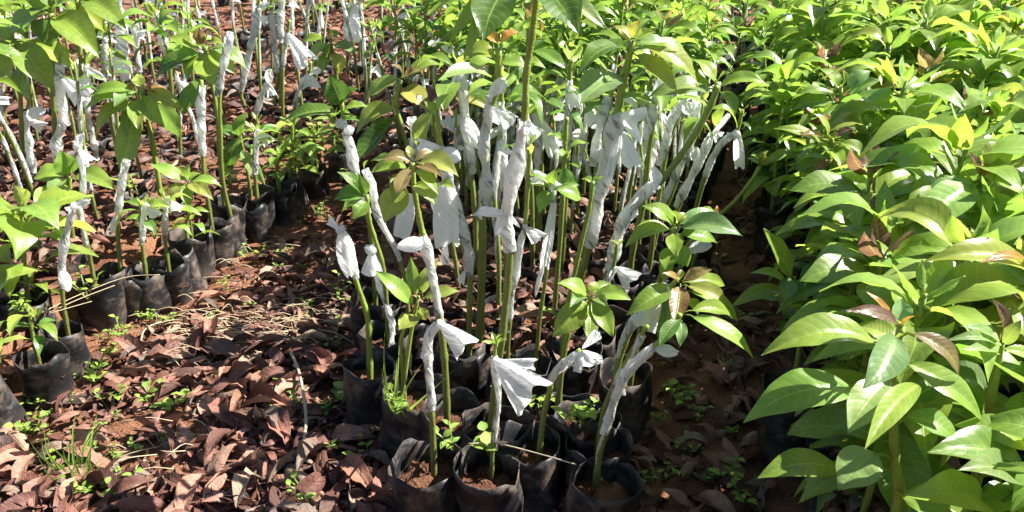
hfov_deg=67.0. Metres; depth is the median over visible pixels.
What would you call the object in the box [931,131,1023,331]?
leafy seedling
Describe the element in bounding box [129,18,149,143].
grafted seedling
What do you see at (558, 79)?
grafted seedling
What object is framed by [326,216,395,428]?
grafted seedling
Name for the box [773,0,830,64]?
leafy seedling
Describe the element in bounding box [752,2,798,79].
leafy seedling
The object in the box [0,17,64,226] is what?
grafted seedling
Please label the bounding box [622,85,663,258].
grafted seedling
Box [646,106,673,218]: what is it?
grafted seedling
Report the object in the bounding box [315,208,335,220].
weed
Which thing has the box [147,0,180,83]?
grafted seedling
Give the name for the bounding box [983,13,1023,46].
leafy seedling
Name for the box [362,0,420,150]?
grafted seedling
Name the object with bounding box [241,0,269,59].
grafted seedling
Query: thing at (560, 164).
grafted seedling
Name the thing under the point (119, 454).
weed
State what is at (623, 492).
grafted seedling
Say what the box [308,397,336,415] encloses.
weed
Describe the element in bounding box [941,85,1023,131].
leafy seedling
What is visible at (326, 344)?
weed
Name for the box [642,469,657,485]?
weed
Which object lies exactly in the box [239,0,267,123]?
grafted seedling
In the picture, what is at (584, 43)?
grafted seedling
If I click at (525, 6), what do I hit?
grafted seedling
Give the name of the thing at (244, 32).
grafted seedling
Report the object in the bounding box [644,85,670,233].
grafted seedling
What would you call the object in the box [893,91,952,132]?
leafy seedling
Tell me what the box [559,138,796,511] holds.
leaf litter
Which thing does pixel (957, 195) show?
leafy seedling
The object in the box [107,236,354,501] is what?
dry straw
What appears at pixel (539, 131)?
grafted seedling
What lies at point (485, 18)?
grafted seedling
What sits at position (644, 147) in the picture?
grafted seedling
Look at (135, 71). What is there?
grafted seedling
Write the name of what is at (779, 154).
grafted seedling
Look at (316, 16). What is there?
grafted seedling
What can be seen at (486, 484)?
grafted seedling
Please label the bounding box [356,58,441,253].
grafted seedling
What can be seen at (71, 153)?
grafted seedling
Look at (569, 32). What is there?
grafted seedling
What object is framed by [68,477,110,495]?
weed
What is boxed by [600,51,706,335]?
grafted seedling
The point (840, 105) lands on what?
leafy seedling
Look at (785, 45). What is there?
leafy seedling
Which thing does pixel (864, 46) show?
leafy seedling
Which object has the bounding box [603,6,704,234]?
grafted seedling
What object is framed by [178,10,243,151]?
grafted seedling
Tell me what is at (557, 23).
grafted seedling
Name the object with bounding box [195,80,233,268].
grafted seedling
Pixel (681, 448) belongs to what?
weed
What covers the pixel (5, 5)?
grafted seedling
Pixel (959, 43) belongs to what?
leafy seedling
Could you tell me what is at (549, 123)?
grafted seedling
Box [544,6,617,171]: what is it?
grafted seedling
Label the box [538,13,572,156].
grafted seedling
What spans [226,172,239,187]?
weed
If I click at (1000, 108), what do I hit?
leafy seedling
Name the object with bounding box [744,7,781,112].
leafy seedling
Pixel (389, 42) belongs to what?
grafted seedling
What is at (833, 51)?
leafy seedling
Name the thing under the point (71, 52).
grafted seedling
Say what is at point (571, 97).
grafted seedling
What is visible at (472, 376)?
grafted seedling
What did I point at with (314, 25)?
grafted seedling
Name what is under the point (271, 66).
grafted seedling
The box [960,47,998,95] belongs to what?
leafy seedling
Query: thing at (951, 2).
leafy seedling
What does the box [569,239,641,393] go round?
grafted seedling
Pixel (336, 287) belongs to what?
weed
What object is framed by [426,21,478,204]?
grafted seedling
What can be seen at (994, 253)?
leafy seedling
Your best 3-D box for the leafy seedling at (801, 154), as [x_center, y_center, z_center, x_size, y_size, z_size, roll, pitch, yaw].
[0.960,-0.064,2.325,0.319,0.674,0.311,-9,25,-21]
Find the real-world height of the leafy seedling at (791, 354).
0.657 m
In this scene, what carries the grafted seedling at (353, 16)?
on the ground
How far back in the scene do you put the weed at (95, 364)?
2.21 m
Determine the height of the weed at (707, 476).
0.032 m
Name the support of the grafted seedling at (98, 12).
on the ground
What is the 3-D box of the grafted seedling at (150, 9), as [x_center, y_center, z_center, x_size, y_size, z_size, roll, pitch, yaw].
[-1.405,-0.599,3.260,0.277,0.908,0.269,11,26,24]
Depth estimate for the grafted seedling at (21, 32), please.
3.67 m
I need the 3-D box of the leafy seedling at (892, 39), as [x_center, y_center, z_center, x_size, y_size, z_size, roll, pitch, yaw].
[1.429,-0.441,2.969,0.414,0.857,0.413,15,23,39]
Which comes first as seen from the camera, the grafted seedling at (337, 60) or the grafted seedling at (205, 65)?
the grafted seedling at (205, 65)
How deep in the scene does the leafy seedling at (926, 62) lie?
2.76 m
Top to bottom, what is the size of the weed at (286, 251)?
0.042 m
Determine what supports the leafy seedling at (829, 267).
on the ground
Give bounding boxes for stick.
[289,351,307,466]
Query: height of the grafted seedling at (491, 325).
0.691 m
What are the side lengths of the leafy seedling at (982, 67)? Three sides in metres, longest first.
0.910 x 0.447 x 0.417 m
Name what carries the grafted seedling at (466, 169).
on the ground
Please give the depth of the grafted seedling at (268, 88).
3.77 m
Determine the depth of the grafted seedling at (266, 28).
7.51 m
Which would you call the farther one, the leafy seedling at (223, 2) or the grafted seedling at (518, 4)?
the leafy seedling at (223, 2)
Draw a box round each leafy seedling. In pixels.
[173,1,182,15]
[217,0,230,5]
[240,0,249,2]
[276,1,295,10]
[301,0,332,22]
[315,0,344,13]
[332,0,346,11]
[717,9,806,177]
[730,49,840,255]
[733,0,743,17]
[733,228,820,465]
[739,80,810,188]
[741,0,806,119]
[741,68,830,214]
[743,292,980,511]
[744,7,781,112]
[747,0,803,111]
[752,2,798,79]
[754,96,801,199]
[761,108,835,280]
[765,0,874,125]
[766,39,849,182]
[768,120,855,287]
[769,87,856,243]
[771,3,841,144]
[771,123,826,249]
[771,146,868,368]
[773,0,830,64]
[773,0,884,108]
[774,113,862,359]
[776,145,944,407]
[780,181,970,482]
[781,211,972,511]
[784,61,883,207]
[784,164,909,367]
[787,245,1023,511]
[791,68,880,277]
[796,55,966,261]
[800,1,873,117]
[803,64,892,130]
[807,0,897,83]
[809,197,1023,511]
[811,102,932,163]
[812,110,902,171]
[816,179,899,362]
[821,103,1023,337]
[827,0,925,99]
[829,0,895,54]
[840,4,902,51]
[841,36,910,75]
[843,25,944,96]
[847,173,1023,448]
[855,85,975,149]
[859,12,912,73]
[861,0,985,92]
[863,126,1023,336]
[867,0,940,50]
[869,35,960,82]
[872,6,931,74]
[879,47,960,88]
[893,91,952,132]
[895,0,980,54]
[896,1,954,11]
[898,0,1003,58]
[904,21,982,82]
[905,413,1023,511]
[923,21,1023,113]
[923,141,1023,468]
[923,237,1023,511]
[926,78,1023,133]
[928,0,1023,69]
[929,0,1023,80]
[930,33,1023,109]
[930,79,995,131]
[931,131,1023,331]
[937,27,995,60]
[938,130,1023,165]
[941,0,1020,32]
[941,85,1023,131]
[943,299,1023,511]
[950,70,1001,109]
[950,90,1023,175]
[951,260,1023,485]
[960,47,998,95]
[971,171,1023,384]
[977,32,1023,83]
[979,157,1023,397]
[980,0,1023,29]
[981,408,1023,511]
[983,0,1023,13]
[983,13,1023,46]
[984,76,1023,133]
[992,462,1023,471]
[999,359,1023,384]
[1010,1,1023,25]
[1014,29,1023,36]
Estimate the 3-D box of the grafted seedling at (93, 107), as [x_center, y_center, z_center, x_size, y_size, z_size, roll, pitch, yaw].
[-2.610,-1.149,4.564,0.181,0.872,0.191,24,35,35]
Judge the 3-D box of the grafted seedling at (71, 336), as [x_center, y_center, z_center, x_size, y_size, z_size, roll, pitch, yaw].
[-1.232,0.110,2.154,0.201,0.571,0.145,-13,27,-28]
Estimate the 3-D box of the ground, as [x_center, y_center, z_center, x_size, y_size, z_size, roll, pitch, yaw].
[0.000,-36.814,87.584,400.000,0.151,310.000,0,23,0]
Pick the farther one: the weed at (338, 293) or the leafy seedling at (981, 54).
the leafy seedling at (981, 54)
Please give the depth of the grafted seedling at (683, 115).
3.27 m
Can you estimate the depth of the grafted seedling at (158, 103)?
2.85 m
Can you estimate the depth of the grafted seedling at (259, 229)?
3.08 m
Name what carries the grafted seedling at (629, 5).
on the ground
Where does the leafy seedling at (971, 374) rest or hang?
on the ground
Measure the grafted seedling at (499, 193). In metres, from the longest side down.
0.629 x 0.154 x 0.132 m
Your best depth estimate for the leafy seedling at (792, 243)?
2.76 m
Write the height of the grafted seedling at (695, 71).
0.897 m
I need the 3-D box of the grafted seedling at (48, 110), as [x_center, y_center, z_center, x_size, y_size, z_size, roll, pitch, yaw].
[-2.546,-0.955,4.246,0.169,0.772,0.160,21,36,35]
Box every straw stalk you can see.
[42,274,159,312]
[49,285,114,312]
[49,301,91,313]
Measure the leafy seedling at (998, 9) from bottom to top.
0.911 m
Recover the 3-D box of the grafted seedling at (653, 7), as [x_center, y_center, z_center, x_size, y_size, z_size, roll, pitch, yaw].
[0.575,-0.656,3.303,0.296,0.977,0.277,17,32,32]
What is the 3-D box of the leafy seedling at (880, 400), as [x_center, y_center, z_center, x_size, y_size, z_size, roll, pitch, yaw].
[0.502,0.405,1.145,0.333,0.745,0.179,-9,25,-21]
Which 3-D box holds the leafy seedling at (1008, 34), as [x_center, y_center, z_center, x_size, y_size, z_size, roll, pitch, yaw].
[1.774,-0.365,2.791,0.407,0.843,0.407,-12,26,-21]
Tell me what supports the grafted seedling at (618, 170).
on the ground
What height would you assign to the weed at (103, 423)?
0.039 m
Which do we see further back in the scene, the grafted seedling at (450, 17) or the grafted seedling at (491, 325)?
the grafted seedling at (450, 17)
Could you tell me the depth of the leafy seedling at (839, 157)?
2.04 m
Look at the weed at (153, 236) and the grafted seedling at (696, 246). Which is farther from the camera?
the weed at (153, 236)
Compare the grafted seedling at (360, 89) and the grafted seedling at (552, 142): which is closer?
the grafted seedling at (552, 142)
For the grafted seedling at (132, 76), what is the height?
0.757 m
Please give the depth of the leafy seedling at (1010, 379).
1.54 m
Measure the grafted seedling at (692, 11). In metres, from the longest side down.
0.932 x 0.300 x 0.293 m
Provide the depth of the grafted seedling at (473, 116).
4.22 m
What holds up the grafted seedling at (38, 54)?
on the ground
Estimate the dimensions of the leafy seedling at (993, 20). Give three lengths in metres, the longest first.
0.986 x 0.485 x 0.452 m
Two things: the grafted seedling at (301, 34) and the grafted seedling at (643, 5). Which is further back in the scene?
the grafted seedling at (301, 34)
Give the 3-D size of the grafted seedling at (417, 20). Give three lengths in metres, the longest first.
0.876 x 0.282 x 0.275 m
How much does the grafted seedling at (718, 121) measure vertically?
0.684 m
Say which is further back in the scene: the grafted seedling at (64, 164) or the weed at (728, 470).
the grafted seedling at (64, 164)
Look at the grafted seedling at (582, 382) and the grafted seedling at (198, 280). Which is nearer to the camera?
the grafted seedling at (582, 382)
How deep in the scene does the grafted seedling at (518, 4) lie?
3.35 m
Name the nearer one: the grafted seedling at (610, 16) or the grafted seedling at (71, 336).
the grafted seedling at (71, 336)
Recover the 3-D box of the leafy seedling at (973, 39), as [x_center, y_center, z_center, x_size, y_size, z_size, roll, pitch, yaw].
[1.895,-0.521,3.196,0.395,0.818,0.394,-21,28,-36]
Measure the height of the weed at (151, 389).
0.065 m
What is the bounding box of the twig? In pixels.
[260,457,366,480]
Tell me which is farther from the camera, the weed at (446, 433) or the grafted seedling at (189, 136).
the grafted seedling at (189, 136)
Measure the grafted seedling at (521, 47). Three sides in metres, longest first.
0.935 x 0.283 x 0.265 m
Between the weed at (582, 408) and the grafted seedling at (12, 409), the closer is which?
the weed at (582, 408)
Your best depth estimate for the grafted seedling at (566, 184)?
1.83 m
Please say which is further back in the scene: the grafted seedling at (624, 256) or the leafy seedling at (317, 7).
the leafy seedling at (317, 7)
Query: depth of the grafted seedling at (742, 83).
5.53 m
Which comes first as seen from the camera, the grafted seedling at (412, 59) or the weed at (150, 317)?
the weed at (150, 317)
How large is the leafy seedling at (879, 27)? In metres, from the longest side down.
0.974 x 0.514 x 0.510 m
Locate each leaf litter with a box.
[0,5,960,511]
[0,182,599,511]
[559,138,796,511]
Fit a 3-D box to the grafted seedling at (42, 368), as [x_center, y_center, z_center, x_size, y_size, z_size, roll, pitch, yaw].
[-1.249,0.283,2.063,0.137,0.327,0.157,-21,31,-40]
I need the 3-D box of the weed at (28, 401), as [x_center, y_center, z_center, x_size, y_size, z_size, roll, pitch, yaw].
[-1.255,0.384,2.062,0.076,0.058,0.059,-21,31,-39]
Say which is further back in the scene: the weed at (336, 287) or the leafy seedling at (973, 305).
the weed at (336, 287)
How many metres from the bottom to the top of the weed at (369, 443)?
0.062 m
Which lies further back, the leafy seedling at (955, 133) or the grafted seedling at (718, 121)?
the grafted seedling at (718, 121)
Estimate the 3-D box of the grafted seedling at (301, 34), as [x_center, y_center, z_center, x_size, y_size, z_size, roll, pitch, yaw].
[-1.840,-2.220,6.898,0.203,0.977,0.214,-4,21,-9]
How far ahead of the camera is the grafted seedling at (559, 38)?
2.63 m
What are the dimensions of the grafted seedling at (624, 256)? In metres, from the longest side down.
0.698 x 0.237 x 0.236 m
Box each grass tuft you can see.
[30,412,105,483]
[382,337,455,414]
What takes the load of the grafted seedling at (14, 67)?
on the ground
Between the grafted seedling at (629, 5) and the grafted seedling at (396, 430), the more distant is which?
the grafted seedling at (629, 5)
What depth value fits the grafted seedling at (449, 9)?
3.22 m
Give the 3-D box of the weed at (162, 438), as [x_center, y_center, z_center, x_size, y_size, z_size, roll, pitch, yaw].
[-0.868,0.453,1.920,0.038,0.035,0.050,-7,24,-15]
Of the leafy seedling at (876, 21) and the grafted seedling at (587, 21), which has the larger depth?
the leafy seedling at (876, 21)
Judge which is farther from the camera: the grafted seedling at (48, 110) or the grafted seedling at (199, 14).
the grafted seedling at (199, 14)
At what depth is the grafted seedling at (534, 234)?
1.83 m
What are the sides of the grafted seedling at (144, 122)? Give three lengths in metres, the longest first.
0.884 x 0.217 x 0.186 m
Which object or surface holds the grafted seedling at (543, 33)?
on the ground
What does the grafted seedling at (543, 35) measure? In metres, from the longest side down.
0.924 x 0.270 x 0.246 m
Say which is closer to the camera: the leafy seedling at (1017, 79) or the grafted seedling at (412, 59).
the leafy seedling at (1017, 79)
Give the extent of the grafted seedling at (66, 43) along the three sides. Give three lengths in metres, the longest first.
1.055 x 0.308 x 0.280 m
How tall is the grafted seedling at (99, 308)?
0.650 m
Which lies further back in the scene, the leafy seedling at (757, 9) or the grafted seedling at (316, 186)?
the leafy seedling at (757, 9)
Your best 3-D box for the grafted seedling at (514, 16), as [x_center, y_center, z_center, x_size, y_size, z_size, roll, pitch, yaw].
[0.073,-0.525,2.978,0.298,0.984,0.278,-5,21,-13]
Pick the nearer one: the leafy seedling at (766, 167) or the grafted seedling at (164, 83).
the leafy seedling at (766, 167)
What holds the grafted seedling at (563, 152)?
on the ground
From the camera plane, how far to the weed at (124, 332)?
2.36 m
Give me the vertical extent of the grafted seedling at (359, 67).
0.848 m
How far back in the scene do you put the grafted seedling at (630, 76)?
3.11 m
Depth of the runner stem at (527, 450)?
1.57 m
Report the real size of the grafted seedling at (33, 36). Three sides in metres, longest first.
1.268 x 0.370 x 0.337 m
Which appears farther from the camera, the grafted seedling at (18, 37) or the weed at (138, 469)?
the grafted seedling at (18, 37)
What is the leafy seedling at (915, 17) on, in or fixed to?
on the ground
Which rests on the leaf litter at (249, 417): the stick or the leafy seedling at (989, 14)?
the stick
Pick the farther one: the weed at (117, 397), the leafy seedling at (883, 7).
the leafy seedling at (883, 7)
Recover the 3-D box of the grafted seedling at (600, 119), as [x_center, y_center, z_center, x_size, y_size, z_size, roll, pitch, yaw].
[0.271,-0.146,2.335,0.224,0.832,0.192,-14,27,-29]
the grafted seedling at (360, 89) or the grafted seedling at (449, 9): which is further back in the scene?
the grafted seedling at (360, 89)
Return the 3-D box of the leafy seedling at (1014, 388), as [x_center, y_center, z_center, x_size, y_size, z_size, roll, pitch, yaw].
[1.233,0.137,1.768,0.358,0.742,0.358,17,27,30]
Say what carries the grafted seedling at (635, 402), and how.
on the ground
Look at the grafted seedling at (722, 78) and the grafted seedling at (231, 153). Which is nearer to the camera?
the grafted seedling at (231, 153)
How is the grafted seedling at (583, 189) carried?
on the ground
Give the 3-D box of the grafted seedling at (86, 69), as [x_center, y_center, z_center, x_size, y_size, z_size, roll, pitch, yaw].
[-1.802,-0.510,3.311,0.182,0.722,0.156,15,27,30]
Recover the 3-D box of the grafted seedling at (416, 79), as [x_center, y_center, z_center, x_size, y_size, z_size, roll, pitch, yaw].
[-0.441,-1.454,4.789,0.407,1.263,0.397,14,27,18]
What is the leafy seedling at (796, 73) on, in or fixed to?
on the ground
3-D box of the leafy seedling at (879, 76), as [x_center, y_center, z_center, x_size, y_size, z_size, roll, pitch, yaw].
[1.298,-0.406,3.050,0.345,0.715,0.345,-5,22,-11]
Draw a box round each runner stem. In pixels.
[140,318,221,340]
[468,442,575,464]
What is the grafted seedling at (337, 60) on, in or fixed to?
on the ground
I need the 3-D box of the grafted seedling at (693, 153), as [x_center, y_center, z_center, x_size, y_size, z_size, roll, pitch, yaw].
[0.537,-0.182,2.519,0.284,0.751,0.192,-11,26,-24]
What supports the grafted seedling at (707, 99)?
on the ground
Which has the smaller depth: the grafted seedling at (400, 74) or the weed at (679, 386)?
the weed at (679, 386)
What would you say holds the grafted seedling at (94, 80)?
on the ground
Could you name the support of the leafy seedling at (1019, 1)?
on the ground
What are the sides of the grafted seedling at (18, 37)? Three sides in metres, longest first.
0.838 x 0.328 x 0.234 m
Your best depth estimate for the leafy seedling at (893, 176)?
1.67 m
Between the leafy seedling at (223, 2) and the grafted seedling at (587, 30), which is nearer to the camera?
the grafted seedling at (587, 30)
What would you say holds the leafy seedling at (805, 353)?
on the ground
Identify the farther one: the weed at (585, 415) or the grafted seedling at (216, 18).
the grafted seedling at (216, 18)
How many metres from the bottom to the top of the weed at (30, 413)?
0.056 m
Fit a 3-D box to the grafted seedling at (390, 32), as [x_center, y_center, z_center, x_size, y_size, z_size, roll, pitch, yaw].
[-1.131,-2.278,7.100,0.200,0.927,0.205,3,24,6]
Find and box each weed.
[2,410,47,436]
[7,292,29,314]
[20,402,38,421]
[21,394,44,405]
[45,448,71,468]
[63,440,97,463]
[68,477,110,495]
[71,265,102,300]
[83,358,107,387]
[84,420,106,430]
[85,352,104,369]
[88,361,108,372]
[91,384,126,406]
[94,330,113,342]
[100,465,142,494]
[101,343,117,355]
[102,314,132,336]
[108,442,122,461]
[110,173,138,196]
[127,436,143,454]
[133,308,149,321]
[134,378,165,407]
[135,213,168,238]
[145,309,154,320]
[150,389,189,411]
[154,428,167,441]
[156,312,172,320]
[163,312,177,322]
[216,275,230,289]
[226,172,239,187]
[238,243,265,264]
[274,250,288,256]
[284,389,302,403]
[286,469,315,500]
[300,297,314,305]
[307,116,325,129]
[308,200,328,218]
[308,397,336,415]
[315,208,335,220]
[318,335,338,345]
[325,433,362,450]
[326,270,351,294]
[329,381,344,406]
[336,291,349,301]
[342,440,373,465]
[384,383,408,418]
[436,419,459,452]
[471,421,496,456]
[528,394,554,412]
[543,306,557,324]
[551,406,598,424]
[569,396,598,419]
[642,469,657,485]
[650,410,668,420]
[650,461,680,482]
[662,378,695,393]
[666,380,698,407]
[674,431,701,455]
[688,404,713,423]
[703,467,721,484]
[709,454,744,480]
[725,425,739,433]
[727,477,757,506]
[734,307,753,320]
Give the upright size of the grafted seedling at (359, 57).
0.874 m
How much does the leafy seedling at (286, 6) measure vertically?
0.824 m
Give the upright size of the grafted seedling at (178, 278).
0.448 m
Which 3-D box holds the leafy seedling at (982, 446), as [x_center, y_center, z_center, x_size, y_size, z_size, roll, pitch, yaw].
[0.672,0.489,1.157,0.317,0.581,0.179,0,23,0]
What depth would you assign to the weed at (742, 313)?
2.50 m
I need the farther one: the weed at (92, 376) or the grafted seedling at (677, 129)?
the grafted seedling at (677, 129)
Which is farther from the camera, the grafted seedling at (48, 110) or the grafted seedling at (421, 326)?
the grafted seedling at (48, 110)
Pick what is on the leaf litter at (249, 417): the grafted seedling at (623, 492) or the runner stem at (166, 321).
the runner stem at (166, 321)
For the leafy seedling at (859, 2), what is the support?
on the ground
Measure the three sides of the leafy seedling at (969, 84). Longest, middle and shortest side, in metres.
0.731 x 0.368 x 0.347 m
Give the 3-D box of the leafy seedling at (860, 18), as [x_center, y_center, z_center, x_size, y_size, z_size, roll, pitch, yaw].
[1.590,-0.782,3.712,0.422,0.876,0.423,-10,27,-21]
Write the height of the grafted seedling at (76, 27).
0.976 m
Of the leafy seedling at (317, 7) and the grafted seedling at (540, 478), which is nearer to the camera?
the grafted seedling at (540, 478)
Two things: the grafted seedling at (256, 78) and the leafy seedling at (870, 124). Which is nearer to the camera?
the leafy seedling at (870, 124)
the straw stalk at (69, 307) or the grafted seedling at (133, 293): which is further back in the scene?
the grafted seedling at (133, 293)
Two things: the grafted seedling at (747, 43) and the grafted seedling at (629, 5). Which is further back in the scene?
the grafted seedling at (747, 43)
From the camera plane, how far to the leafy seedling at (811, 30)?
3.40 m
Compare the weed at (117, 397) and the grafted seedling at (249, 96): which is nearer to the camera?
the weed at (117, 397)
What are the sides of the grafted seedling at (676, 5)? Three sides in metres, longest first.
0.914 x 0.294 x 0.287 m
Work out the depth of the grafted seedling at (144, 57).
5.75 m
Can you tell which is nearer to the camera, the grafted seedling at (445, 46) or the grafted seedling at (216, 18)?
the grafted seedling at (445, 46)
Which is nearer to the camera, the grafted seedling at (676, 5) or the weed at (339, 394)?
the weed at (339, 394)
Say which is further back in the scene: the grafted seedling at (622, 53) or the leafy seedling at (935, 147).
the grafted seedling at (622, 53)
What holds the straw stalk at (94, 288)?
on the grafted seedling at (71, 336)
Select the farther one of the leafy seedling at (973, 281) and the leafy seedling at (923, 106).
the leafy seedling at (923, 106)
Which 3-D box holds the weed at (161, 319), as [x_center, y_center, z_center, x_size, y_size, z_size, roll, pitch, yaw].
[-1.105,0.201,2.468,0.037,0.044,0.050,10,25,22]
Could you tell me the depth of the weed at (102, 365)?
2.21 m
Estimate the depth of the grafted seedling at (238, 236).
2.90 m
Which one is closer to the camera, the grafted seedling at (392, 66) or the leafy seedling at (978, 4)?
the leafy seedling at (978, 4)
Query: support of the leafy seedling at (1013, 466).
on the ground
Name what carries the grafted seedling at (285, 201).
on the ground
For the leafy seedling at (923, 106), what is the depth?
2.15 m
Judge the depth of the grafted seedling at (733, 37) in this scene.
6.95 m
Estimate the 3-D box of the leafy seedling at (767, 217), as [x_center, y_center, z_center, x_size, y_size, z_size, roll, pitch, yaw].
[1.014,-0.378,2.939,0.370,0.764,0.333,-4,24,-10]
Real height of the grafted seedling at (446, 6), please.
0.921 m
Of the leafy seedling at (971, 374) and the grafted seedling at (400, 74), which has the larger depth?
the grafted seedling at (400, 74)
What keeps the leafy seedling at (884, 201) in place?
on the ground
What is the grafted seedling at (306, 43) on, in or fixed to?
on the ground
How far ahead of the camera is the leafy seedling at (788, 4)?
4.21 m
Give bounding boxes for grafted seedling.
[0,0,31,173]
[0,15,26,117]
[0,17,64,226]
[0,24,73,191]
[0,43,50,255]
[0,184,98,347]
[0,303,74,409]
[0,321,29,428]
[2,0,62,155]
[6,7,51,138]
[6,11,73,128]
[6,12,32,93]
[9,0,98,190]
[10,0,41,105]
[10,99,47,197]
[12,3,37,45]
[30,50,93,207]
[33,150,115,275]
[36,199,94,380]
[48,12,96,113]
[51,0,125,189]
[53,1,101,157]
[55,55,113,243]
[58,4,74,74]
[63,1,136,171]
[65,91,93,170]
[68,2,106,86]
[72,133,126,333]
[75,18,138,160]
[81,50,118,189]
[83,74,187,220]
[93,45,149,212]
[97,24,116,140]
[104,0,130,135]
[105,21,137,97]
[106,70,156,194]
[107,159,147,321]
[114,81,146,128]
[116,193,171,318]
[118,1,225,190]
[119,55,144,82]
[128,1,146,39]
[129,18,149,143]
[131,0,160,75]
[140,0,194,147]
[142,0,168,95]
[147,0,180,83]
[147,186,200,305]
[149,0,194,114]
[150,7,220,171]
[150,163,220,282]
[155,27,247,238]
[160,28,211,149]
[161,203,220,291]
[167,30,174,43]
[170,0,190,81]
[173,0,219,71]
[176,0,194,71]
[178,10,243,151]
[186,0,208,102]
[190,0,211,36]
[194,0,224,94]
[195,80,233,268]
[208,31,248,257]
[210,0,236,76]
[222,112,275,230]
[229,0,256,100]
[235,2,249,43]
[235,122,279,242]
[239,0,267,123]
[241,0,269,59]
[243,68,277,157]
[245,112,324,219]
[246,0,265,85]
[246,2,277,110]
[261,0,275,83]
[261,19,277,38]
[262,0,284,124]
[262,145,305,225]
[263,0,296,122]
[269,19,317,149]
[277,61,320,154]
[280,138,324,207]
[285,0,311,130]
[285,74,400,350]
[293,0,319,102]
[296,124,345,199]
[297,0,316,49]
[298,0,329,74]
[301,0,332,90]
[302,30,357,119]
[303,3,323,32]
[309,106,358,182]
[311,0,330,56]
[312,0,333,74]
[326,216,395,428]
[334,172,414,379]
[339,0,368,85]
[340,0,372,104]
[349,0,373,77]
[350,0,377,83]
[351,0,382,118]
[351,19,377,144]
[353,17,415,161]
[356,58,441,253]
[361,160,434,378]
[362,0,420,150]
[368,145,486,445]
[373,6,393,57]
[375,257,458,459]
[383,0,399,39]
[384,6,443,169]
[388,3,414,89]
[388,319,478,511]
[390,0,425,132]
[390,6,413,73]
[392,0,454,180]
[393,139,473,326]
[398,1,421,109]
[410,2,424,70]
[411,86,491,258]
[412,11,440,87]
[416,48,502,305]
[417,0,449,146]
[417,94,486,389]
[423,0,491,185]
[426,1,467,145]
[426,20,496,179]
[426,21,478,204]
[426,105,448,221]
[427,0,607,458]
[434,0,505,199]
[436,29,523,399]
[440,107,472,242]
[445,4,500,168]
[446,70,488,228]
[448,21,514,202]
[452,104,478,218]
[453,96,483,113]
[453,332,551,511]
[461,18,512,141]
[467,66,546,305]
[468,34,544,239]
[469,65,482,124]
[473,132,524,345]
[483,133,551,414]
[486,129,506,269]
[490,10,518,159]
[491,64,511,167]
[492,0,544,139]
[493,0,565,243]
[493,11,548,226]
[496,330,602,511]
[498,18,552,160]
[500,27,553,143]
[501,18,585,198]
[504,77,572,290]
[509,0,555,194]
[509,20,579,228]
[512,168,581,413]
[513,31,606,214]
[514,0,546,161]
[514,2,556,51]
[514,67,584,266]
[515,2,526,123]
[521,21,551,181]
[529,16,593,210]
[529,45,604,304]
[534,0,607,200]
[534,22,594,187]
[537,28,614,242]
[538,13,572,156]
[538,277,630,472]
[540,117,588,341]
[541,20,698,342]
[544,5,614,173]
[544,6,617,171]
[545,17,617,183]
[545,74,551,164]
[546,175,602,395]
[547,75,571,196]
[548,93,568,243]
[549,72,616,251]
[553,5,626,232]
[554,267,737,463]
[555,24,616,217]
[562,33,601,207]
[562,299,752,511]
[563,324,649,497]
[564,102,632,270]
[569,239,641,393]
[572,68,656,303]
[579,0,653,209]
[579,59,768,354]
[586,50,634,199]
[587,35,607,153]
[588,1,637,154]
[589,0,652,201]
[593,5,623,133]
[593,57,619,177]
[599,91,667,265]
[599,202,741,443]
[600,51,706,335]
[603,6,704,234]
[603,84,632,211]
[605,0,671,183]
[607,9,644,90]
[610,102,669,221]
[611,59,645,195]
[612,27,623,95]
[619,54,656,196]
[619,92,711,286]
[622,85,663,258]
[625,0,695,170]
[629,51,683,239]
[633,4,672,167]
[635,86,737,268]
[639,5,708,194]
[640,14,710,192]
[640,206,720,335]
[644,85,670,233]
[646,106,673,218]
[647,0,700,157]
[650,0,710,197]
[650,80,710,224]
[653,109,730,266]
[660,40,708,187]
[664,0,721,129]
[667,149,789,322]
[668,36,724,181]
[668,44,697,156]
[668,96,707,210]
[670,11,738,210]
[677,102,750,267]
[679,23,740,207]
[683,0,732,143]
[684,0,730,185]
[690,0,719,138]
[695,4,715,114]
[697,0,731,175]
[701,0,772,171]
[706,4,728,94]
[717,6,737,73]
[727,1,750,121]
[729,7,748,43]
[741,5,762,98]
[745,10,767,59]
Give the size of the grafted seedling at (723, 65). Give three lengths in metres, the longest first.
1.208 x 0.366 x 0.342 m
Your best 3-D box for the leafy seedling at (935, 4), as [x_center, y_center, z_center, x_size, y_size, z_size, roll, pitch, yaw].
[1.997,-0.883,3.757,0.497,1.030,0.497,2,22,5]
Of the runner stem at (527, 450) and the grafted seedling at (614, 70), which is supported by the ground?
the grafted seedling at (614, 70)
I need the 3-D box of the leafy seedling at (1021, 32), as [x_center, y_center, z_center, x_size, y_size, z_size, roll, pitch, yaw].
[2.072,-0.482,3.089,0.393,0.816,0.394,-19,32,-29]
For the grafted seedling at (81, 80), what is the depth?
2.74 m
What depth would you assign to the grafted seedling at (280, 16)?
4.27 m
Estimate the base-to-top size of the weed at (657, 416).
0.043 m
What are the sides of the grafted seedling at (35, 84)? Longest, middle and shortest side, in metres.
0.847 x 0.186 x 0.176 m
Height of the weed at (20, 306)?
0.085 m
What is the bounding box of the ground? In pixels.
[0,0,806,511]
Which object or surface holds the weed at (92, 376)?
on the ground
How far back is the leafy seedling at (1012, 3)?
4.25 m
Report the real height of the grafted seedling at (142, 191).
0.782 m
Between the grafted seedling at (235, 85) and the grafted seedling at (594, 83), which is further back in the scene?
the grafted seedling at (235, 85)

